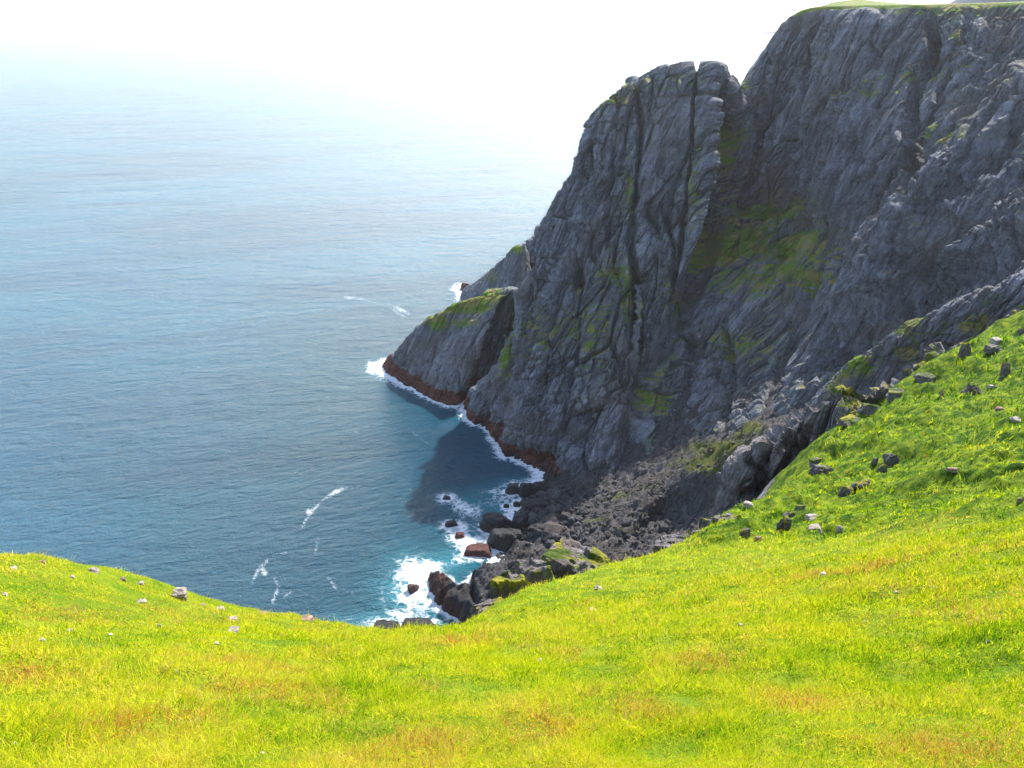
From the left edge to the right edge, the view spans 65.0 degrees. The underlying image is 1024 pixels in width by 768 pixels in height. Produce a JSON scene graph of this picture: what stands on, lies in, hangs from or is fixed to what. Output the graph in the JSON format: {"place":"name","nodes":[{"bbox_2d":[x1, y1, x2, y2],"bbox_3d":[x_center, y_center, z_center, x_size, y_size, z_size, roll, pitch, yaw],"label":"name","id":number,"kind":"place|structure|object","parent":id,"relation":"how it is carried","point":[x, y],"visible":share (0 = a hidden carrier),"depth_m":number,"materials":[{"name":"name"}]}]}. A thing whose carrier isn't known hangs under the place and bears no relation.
{"place":"outdoors","nodes":[
{"label":"outdoors","id":0,"kind":"place"},
{"bbox_2d":[0,18,787,627],"bbox_3d":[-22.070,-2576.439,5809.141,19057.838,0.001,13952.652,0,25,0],"label":"sea","id":1,"kind":"structure","parent":0,"point":[240,258],"depth_m":413.78,"materials":[{"name":"liquid"}]},
{"bbox_2d":[374,619,400,629],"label":"sea rock","id":2,"kind":"object","parent":1,"relation":"in","point":[385,623],"visible":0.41,"depth_m":170.76,"materials":[{"name":"grey stone"}]},
{"bbox_2d":[407,584,418,594],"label":"sea rock","id":3,"kind":"object","parent":1,"relation":"in","point":[412,588],"visible":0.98,"depth_m":182.19,"materials":[{"name":"brown stone"}]},
{"bbox_2d":[401,617,434,626],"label":"sea rock","id":4,"kind":"object","parent":1,"relation":"in","point":[428,621],"visible":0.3,"depth_m":171.05,"materials":[{"name":"grey stone"}]},
{"bbox_2d":[442,495,450,499],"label":"sea rock","id":5,"kind":"object","parent":1,"relation":"in","point":[446,497],"visible":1,"depth_m":216.77,"materials":[{"name":"grey stone"}]},
{"bbox_2d":[382,286,517,404],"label":"promontory","id":6,"kind":"structure","parent":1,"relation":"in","point":[449,355],"depth_m":277.70,"materials":[{"name":"grey stone"}]},
{"bbox_2d":[445,519,457,527],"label":"sea rock","id":7,"kind":"object","parent":1,"relation":"in","point":[451,523],"visible":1,"depth_m":205.39,"materials":[{"name":"grey stone"}]},
{"bbox_2d":[455,532,464,538],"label":"sea rock","id":8,"kind":"object","parent":1,"relation":"in","point":[458,535],"visible":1,"depth_m":201.10,"materials":[{"name":"brown stone"}]},
{"bbox_2d":[460,282,468,289],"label":"sea rock","id":9,"kind":"object","parent":1,"relation":"in","point":[463,285],"visible":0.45,"depth_m":378.40,"materials":[{"name":"stone"}]},
{"bbox_2d":[464,543,491,557],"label":"sea rock","id":10,"kind":"object","parent":1,"relation":"in","point":[478,550],"visible":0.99,"depth_m":194.49,"materials":[{"name":"brown stone"}]},
{"bbox_2d":[428,558,539,624],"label":"shore rock","id":11,"kind":"object","parent":1,"relation":"in","point":[453,598],"visible":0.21,"depth_m":177.56,"materials":[{"name":"grey stone"}]},
{"bbox_2d":[479,512,510,532],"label":"sea rock","id":12,"kind":"object","parent":1,"relation":"in","point":[489,522],"visible":0.67,"depth_m":202.71,"materials":[{"name":"grey stone"}]},
{"bbox_2d":[460,243,534,337],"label":"sea stack","id":13,"kind":"object","parent":1,"relation":"in","point":[513,266],"visible":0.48,"depth_m":327.90,"materials":[{"name":"grey stone"}]},
{"bbox_2d":[487,528,523,550],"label":"sea rock","id":14,"kind":"object","parent":1,"relation":"in","point":[500,539],"visible":0.78,"depth_m":196.58,"materials":[{"name":"grey stone"}]},
{"bbox_2d":[505,483,518,494],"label":"sea rock","id":15,"kind":"object","parent":1,"relation":"in","point":[512,488],"visible":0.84,"depth_m":219.01,"materials":[{"name":"grey stone"}]},
{"bbox_2d":[511,510,529,531],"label":"sea rock","id":16,"kind":"object","parent":1,"relation":"in","point":[519,520],"visible":0.62,"depth_m":202.81,"materials":[{"name":"grey stone"}]},
{"bbox_2d":[518,482,532,497],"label":"sea rock","id":17,"kind":"object","parent":1,"relation":"in","point":[525,490],"visible":0.9,"depth_m":217.21,"materials":[{"name":"grey stone"}]},
{"bbox_2d":[522,498,549,510],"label":"sea rock","id":18,"kind":"object","parent":1,"relation":"in","point":[529,504],"visible":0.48,"depth_m":207.47,"materials":[{"name":"grey stone"}]},
{"bbox_2d":[532,481,547,493],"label":"sea rock","id":19,"kind":"object","parent":1,"relation":"in","point":[539,486],"visible":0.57,"depth_m":218.24,"materials":[{"name":"grey stone"}]},
{"bbox_2d":[0,0,952,17],"label":"sky","id":20,"kind":"structure","parent":0,"point":[8,8],"materials":[{"name":"white"}]},
{"bbox_2d":[0,310,1023,767],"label":"hillside","id":21,"kind":"structure","parent":0,"point":[916,446],"depth_m":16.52,"materials":[{"name":"green plant"}]},
{"bbox_2d":[88,567,98,572],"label":"stone","id":22,"kind":"object","parent":21,"relation":"on","point":[94,570],"visible":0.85,"depth_m":14.85,"materials":[{"name":"grey stone"}]},
{"bbox_2d":[137,599,146,603],"bbox_3d":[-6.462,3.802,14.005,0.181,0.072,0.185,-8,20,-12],"label":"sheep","id":23,"kind":"object","parent":21,"relation":"on","point":[141,600],"visible":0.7,"depth_m":13.99},
{"bbox_2d":[171,587,186,601],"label":"stone","id":24,"kind":"object","parent":21,"relation":"on","point":[180,593],"visible":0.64,"depth_m":15.62,"materials":[{"name":"grey stone"}]},
{"bbox_2d":[228,616,237,619],"bbox_3d":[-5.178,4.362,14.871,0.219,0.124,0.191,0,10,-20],"label":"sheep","id":25,"kind":"object","parent":21,"relation":"on","point":[233,617],"visible":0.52,"depth_m":14.85},
{"bbox_2d":[229,626,239,632],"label":"stone","id":26,"kind":"object","parent":21,"relation":"on","point":[235,629],"visible":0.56,"depth_m":12.73,"materials":[{"name":"white stone"}]},
{"bbox_2d":[300,615,313,621],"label":"stone","id":27,"kind":"object","parent":21,"relation":"on","point":[308,617],"visible":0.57,"depth_m":17.16,"materials":[{"name":"beige stone"}]},
{"bbox_2d":[470,597,503,616],"bbox_3d":[-0.703,7.597,25.554,1.263,1.545,1.066,-13,28,-26],"label":"outcrop","id":28,"kind":"object","parent":21,"relation":"on","point":[481,607],"visible":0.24,"depth_m":25.42,"materials":[{"name":"grey stone"}]},
{"bbox_2d":[490,570,530,599],"bbox_3d":[0.163,7.846,28.003,1.983,3.577,1.615,-8,25,-3],"label":"outcrop","id":29,"kind":"object","parent":21,"relation":"on","point":[504,584],"visible":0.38,"depth_m":27.00,"materials":[{"name":"stone"}]},
{"bbox_2d":[515,557,554,584],"bbox_3d":[0.821,7.893,30.191,1.561,2.973,1.271,-7,26,-16],"label":"outcrop","id":30,"kind":"object","parent":21,"relation":"on","point":[531,570],"visible":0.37,"depth_m":29.41,"materials":[{"name":"grey stone"}]},
{"bbox_2d":[541,538,610,579],"bbox_3d":[2.656,8.281,32.346,3.770,3.597,3.028,17,28,8],"label":"outcrop","id":31,"kind":"object","parent":21,"relation":"on","point":[562,556],"visible":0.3,"depth_m":31.58,"materials":[{"name":"grey stone"}]},
{"bbox_2d":[575,561,599,573],"bbox_3d":[2.920,7.766,30.014,1.690,2.286,1.434,10,26,8],"label":"outcrop","id":32,"kind":"object","parent":21,"relation":"on","point":[586,565],"visible":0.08,"depth_m":30.10,"materials":[{"name":"grey stone"}]},
{"bbox_2d":[652,533,688,552],"bbox_3d":[6.664,7.251,33.096,1.794,2.125,1.358,-5,25,2],"label":"outcrop","id":33,"kind":"object","parent":21,"relation":"on","point":[666,541],"visible":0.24,"depth_m":32.81,"materials":[{"name":"grey stone"}]},
{"bbox_2d":[689,529,705,536],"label":"outcrop","id":34,"kind":"object","parent":21,"relation":"on","point":[696,531],"visible":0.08,"depth_m":35.01,"materials":[{"name":"grey stone"}]},
{"bbox_2d":[702,513,742,527],"bbox_3d":[10.404,7.610,40.012,1.805,2.764,1.646,-16,29,-31],"label":"outcrop","id":35,"kind":"object","parent":21,"relation":"on","point":[707,521],"visible":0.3,"depth_m":39.52,"materials":[{"name":"grey stone"}]},
{"bbox_2d":[739,528,750,536],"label":"stone","id":36,"kind":"object","parent":21,"relation":"on","point":[745,532],"visible":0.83,"depth_m":29.90,"materials":[{"name":"grey stone"}]},
{"bbox_2d":[743,501,752,507],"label":"stone","id":37,"kind":"object","parent":21,"relation":"on","point":[747,504],"visible":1,"depth_m":46.47,"materials":[{"name":"white stone"}]},
{"bbox_2d":[754,536,761,541],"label":"stone","id":38,"kind":"object","parent":21,"relation":"on","point":[757,538],"visible":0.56,"depth_m":29.24,"materials":[{"name":"grey stone"}]},
{"bbox_2d":[776,515,791,530],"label":"stone","id":39,"kind":"object","parent":21,"relation":"on","point":[785,521],"visible":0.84,"depth_m":30.93,"materials":[{"name":"grey stone"}]},
{"bbox_2d":[783,511,795,517],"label":"stone","id":40,"kind":"object","parent":21,"relation":"on","point":[790,514],"visible":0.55,"depth_m":35.72,"materials":[{"name":"grey stone"}]},
{"bbox_2d":[795,504,805,510],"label":"stone","id":41,"kind":"object","parent":21,"relation":"on","point":[799,507],"visible":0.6,"depth_m":38.24,"materials":[{"name":"grey stone"}]},
{"bbox_2d":[805,513,816,521],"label":"stone","id":42,"kind":"object","parent":21,"relation":"on","point":[809,517],"visible":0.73,"depth_m":34.36,"materials":[{"name":"grey stone"}]},
{"bbox_2d":[807,523,821,533],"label":"stone","id":43,"kind":"object","parent":21,"relation":"on","point":[813,527],"visible":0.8,"depth_m":30.08,"materials":[{"name":"grey stone"}]},
{"bbox_2d":[809,457,822,467],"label":"stone","id":44,"kind":"object","parent":21,"relation":"on","point":[815,460],"visible":0.59,"depth_m":59.52,"materials":[{"name":"grey stone"}]},
{"bbox_2d":[808,464,833,475],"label":"stone","id":45,"kind":"object","parent":21,"relation":"on","point":[818,469],"visible":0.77,"depth_m":53.31,"materials":[{"name":"grey stone"}]},
{"bbox_2d":[836,525,842,533],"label":"stone","id":46,"kind":"object","parent":21,"relation":"on","point":[839,528],"visible":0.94,"depth_m":29.86,"materials":[{"name":"grey stone"}]},
{"bbox_2d":[838,485,853,496],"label":"stone","id":47,"kind":"object","parent":21,"relation":"on","point":[843,490],"visible":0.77,"depth_m":45.93,"materials":[{"name":"grey stone"}]},
{"bbox_2d":[836,414,859,426],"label":"stone","id":48,"kind":"object","parent":21,"relation":"on","point":[849,419],"visible":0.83,"depth_m":62.98,"materials":[{"name":"grey stone"}]},
{"bbox_2d":[851,479,870,489],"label":"stone","id":49,"kind":"object","parent":21,"relation":"on","point":[859,484],"visible":0.7,"depth_m":45.91,"materials":[{"name":"grey stone"}]},
{"bbox_2d":[708,309,1021,516],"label":"rock bluff","id":50,"kind":"structure","parent":21,"relation":"on","point":[753,468],"depth_m":71.17,"materials":[{"name":"grey stone"}]},
{"bbox_2d":[856,403,879,415],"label":"stone","id":51,"kind":"object","parent":21,"relation":"on","point":[866,409],"visible":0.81,"depth_m":63.21,"materials":[{"name":"grey stone"}]},
{"bbox_2d":[871,457,878,464],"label":"stone","id":52,"kind":"object","parent":21,"relation":"on","point":[874,461],"visible":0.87,"depth_m":51.84,"materials":[{"name":"grey stone"}]},
{"bbox_2d":[876,464,886,472],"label":"stone","id":53,"kind":"object","parent":21,"relation":"on","point":[882,468],"visible":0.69,"depth_m":48.83,"materials":[{"name":"grey stone"}]},
{"bbox_2d":[882,453,899,467],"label":"stone","id":54,"kind":"object","parent":21,"relation":"on","point":[890,460],"visible":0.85,"depth_m":51.26,"materials":[{"name":"grey stone"}]},
{"bbox_2d":[885,387,904,402],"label":"stone","id":55,"kind":"object","parent":21,"relation":"on","point":[891,394],"visible":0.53,"depth_m":68.38,"materials":[{"name":"grey stone"}]},
{"bbox_2d":[802,269,1023,411],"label":"rock spur","id":56,"kind":"structure","parent":21,"relation":"on","point":[976,312],"depth_m":126.88,"materials":[{"name":"grey stone"}]},
{"bbox_2d":[913,372,936,383],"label":"stone","id":57,"kind":"object","parent":21,"relation":"on","point":[920,378],"visible":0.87,"depth_m":68.22,"materials":[{"name":"grey stone"}]},
{"bbox_2d":[939,389,944,396],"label":"stone","id":58,"kind":"object","parent":21,"relation":"on","point":[941,392],"visible":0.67,"depth_m":60.19,"materials":[{"name":"grey stone"}]},
{"bbox_2d":[945,467,957,472],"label":"stone","id":59,"kind":"object","parent":21,"relation":"on","point":[953,469],"visible":1,"depth_m":38.95,"materials":[{"name":"grey stone"}]},
{"bbox_2d":[958,342,970,357],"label":"stone","id":60,"kind":"object","parent":21,"relation":"on","point":[965,349],"visible":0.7,"depth_m":67.87,"materials":[{"name":"grey stone"}]},
{"bbox_2d":[960,382,982,395],"bbox_3d":[34.621,0.545,60.223,1.386,1.115,0.949,7,28,-1],"label":"stone","id":61,"kind":"object","parent":21,"relation":"on","point":[971,388],"visible":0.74,"depth_m":59.96,"materials":[{"name":"grey stone"}]},
{"bbox_2d":[987,384,996,388],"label":"stone","id":62,"kind":"object","parent":21,"relation":"on","point":[990,386],"visible":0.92,"depth_m":59.89,"materials":[{"name":"grey stone"}]},
{"bbox_2d":[983,344,1001,353],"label":"stone","id":63,"kind":"object","parent":21,"relation":"on","point":[990,349],"visible":0.99,"depth_m":66.31,"materials":[{"name":"grey stone"}]},
{"bbox_2d":[988,337,1001,344],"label":"stone","id":64,"kind":"object","parent":21,"relation":"on","point":[997,340],"visible":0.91,"depth_m":68.14,"materials":[{"name":"grey stone"}]},
{"bbox_2d":[994,406,1003,410],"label":"stone","id":65,"kind":"object","parent":21,"relation":"on","point":[997,408],"visible":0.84,"depth_m":52.67,"materials":[{"name":"beige stone"}]},
{"bbox_2d":[998,362,1010,379],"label":"stone","id":66,"kind":"object","parent":21,"relation":"on","point":[1005,369],"visible":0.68,"depth_m":60.89,"materials":[{"name":"grey stone"}]},
{"bbox_2d":[1009,416,1020,422],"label":"stone","id":67,"kind":"object","parent":21,"relation":"on","point":[1015,419],"visible":0.92,"depth_m":45.78,"materials":[{"name":"grey stone"}]},
{"bbox_2d":[1014,329,1023,336],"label":"stone","id":68,"kind":"object","parent":21,"relation":"on","point":[1019,332],"visible":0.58,"depth_m":69.07,"materials":[{"name":"grey stone"}]},
{"bbox_2d":[1016,497,1023,502],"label":"stone","id":69,"kind":"object","parent":21,"relation":"on","point":[1019,500],"visible":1,"depth_m":19.79,"materials":[{"name":"grey stone"}]},
{"bbox_2d":[496,347,853,562],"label":"cove floor","id":70,"kind":"structure","parent":0,"point":[760,425],"depth_m":196.74,"materials":[{"name":"grey stone"}]},
{"bbox_2d":[513,501,520,506],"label":"boulder","id":71,"kind":"object","parent":70,"relation":"on","point":[516,504],"visible":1,"depth_m":213.87,"materials":[{"name":"grey stone"}]},
{"bbox_2d":[528,517,533,523],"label":"boulder","id":72,"kind":"object","parent":70,"relation":"on","point":[530,520],"visible":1,"depth_m":201.95,"materials":[{"name":"grey stone"}]},
{"bbox_2d":[528,512,540,522],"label":"boulder","id":73,"kind":"object","parent":70,"relation":"on","point":[536,517],"visible":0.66,"depth_m":203.16,"materials":[{"name":"grey stone"}]},
{"bbox_2d":[526,521,544,531],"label":"sea rock","id":74,"kind":"object","parent":70,"relation":"on","point":[533,526],"visible":0.45,"depth_m":198.42,"materials":[{"name":"grey stone"}]},
{"bbox_2d":[533,528,542,535],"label":"boulder","id":75,"kind":"object","parent":70,"relation":"on","point":[539,531],"visible":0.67,"depth_m":197.16,"materials":[{"name":"grey stone"}]},
{"bbox_2d":[536,491,550,499],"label":"boulder","id":76,"kind":"object","parent":70,"relation":"on","point":[541,494],"visible":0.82,"depth_m":211.77,"materials":[{"name":"grey stone"}]},
{"bbox_2d":[545,539,554,548],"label":"boulder","id":77,"kind":"object","parent":70,"relation":"on","point":[549,544],"visible":0.64,"depth_m":191.65,"materials":[{"name":"grey stone"}]},
{"bbox_2d":[544,513,556,521],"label":"boulder","id":78,"kind":"object","parent":70,"relation":"on","point":[551,517],"visible":0.62,"depth_m":200.56,"materials":[{"name":"grey stone"}]},
{"bbox_2d":[541,521,562,541],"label":"boulder","id":79,"kind":"object","parent":70,"relation":"on","point":[550,528],"visible":0.88,"depth_m":195.38,"materials":[{"name":"grey stone"}]},
{"bbox_2d":[551,532,558,538],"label":"boulder","id":80,"kind":"object","parent":70,"relation":"on","point":[554,535],"visible":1,"depth_m":193.50,"materials":[{"name":"grey stone"}]},
{"bbox_2d":[551,505,559,512],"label":"boulder","id":81,"kind":"object","parent":70,"relation":"on","point":[555,509],"visible":0.94,"depth_m":205.40,"materials":[{"name":"grey stone"}]},
{"bbox_2d":[550,489,565,499],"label":"boulder","id":82,"kind":"object","parent":70,"relation":"on","point":[557,493],"visible":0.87,"depth_m":211.65,"materials":[{"name":"grey stone"}]},
{"bbox_2d":[559,512,571,519],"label":"boulder","id":83,"kind":"object","parent":70,"relation":"on","point":[565,515],"visible":0.97,"depth_m":200.94,"materials":[{"name":"grey stone"}]},
{"bbox_2d":[568,516,574,523],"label":"boulder","id":84,"kind":"object","parent":70,"relation":"on","point":[571,519],"visible":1,"depth_m":199.36,"materials":[{"name":"grey stone"}]},
{"bbox_2d":[569,490,576,496],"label":"boulder","id":85,"kind":"object","parent":70,"relation":"on","point":[572,493],"visible":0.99,"depth_m":212.41,"materials":[{"name":"grey stone"}]},
{"bbox_2d":[574,502,583,506],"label":"boulder","id":86,"kind":"object","parent":70,"relation":"on","point":[577,504],"visible":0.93,"depth_m":206.35,"materials":[{"name":"grey stone"}]},
{"bbox_2d":[575,515,583,521],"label":"boulder","id":87,"kind":"object","parent":70,"relation":"on","point":[578,518],"visible":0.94,"depth_m":199.63,"materials":[{"name":"grey stone"}]},
{"bbox_2d":[579,507,589,515],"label":"boulder","id":88,"kind":"object","parent":70,"relation":"on","point":[584,511],"visible":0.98,"depth_m":201.36,"materials":[{"name":"grey stone"}]},
{"bbox_2d":[585,503,592,507],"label":"boulder","id":89,"kind":"object","parent":70,"relation":"on","point":[588,505],"visible":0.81,"depth_m":204.41,"materials":[{"name":"grey stone"}]},
{"bbox_2d":[585,539,595,546],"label":"boulder","id":90,"kind":"object","parent":70,"relation":"on","point":[589,542],"visible":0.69,"depth_m":186.60,"materials":[{"name":"grey stone"}]},
{"bbox_2d":[590,525,597,531],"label":"boulder","id":91,"kind":"object","parent":70,"relation":"on","point":[593,527],"visible":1,"depth_m":193.29,"materials":[{"name":"grey stone"}]},
{"bbox_2d":[605,531,610,538],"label":"boulder","id":92,"kind":"object","parent":70,"relation":"on","point":[608,534],"visible":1,"depth_m":187.06,"materials":[{"name":"grey stone"}]},
{"bbox_2d":[622,518,630,525],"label":"boulder","id":93,"kind":"object","parent":70,"relation":"on","point":[625,522],"visible":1,"depth_m":190.36,"materials":[{"name":"grey stone"}]},
{"bbox_2d":[506,431,755,561],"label":"rubble","id":94,"kind":"object","parent":70,"relation":"on","point":[659,495],"visible":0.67,"depth_m":194.05,"materials":[{"name":"grey stone"}]},
{"bbox_2d":[642,516,648,521],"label":"boulder","id":95,"kind":"object","parent":70,"relation":"on","point":[645,519],"visible":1,"depth_m":191.18,"materials":[{"name":"grey stone"}]},
{"bbox_2d":[660,520,669,530],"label":"boulder","id":96,"kind":"object","parent":70,"relation":"on","point":[664,524],"visible":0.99,"depth_m":188.42,"materials":[{"name":"grey stone"}]},
{"bbox_2d":[463,0,1023,476],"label":"cliff","id":97,"kind":"structure","parent":0,"point":[819,188],"depth_m":235.01,"materials":[{"name":"grey stone"}]},
{"bbox_2d":[755,31,775,33],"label":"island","id":98,"kind":"structure","parent":0,"point":[770,32],"depth_m":4330.49,"materials":[{"name":"white"}]},
{"bbox_2d":[949,0,1023,3],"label":"mountain","id":99,"kind":"structure","parent":0,"point":[971,1],"depth_m":1005.77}
]}

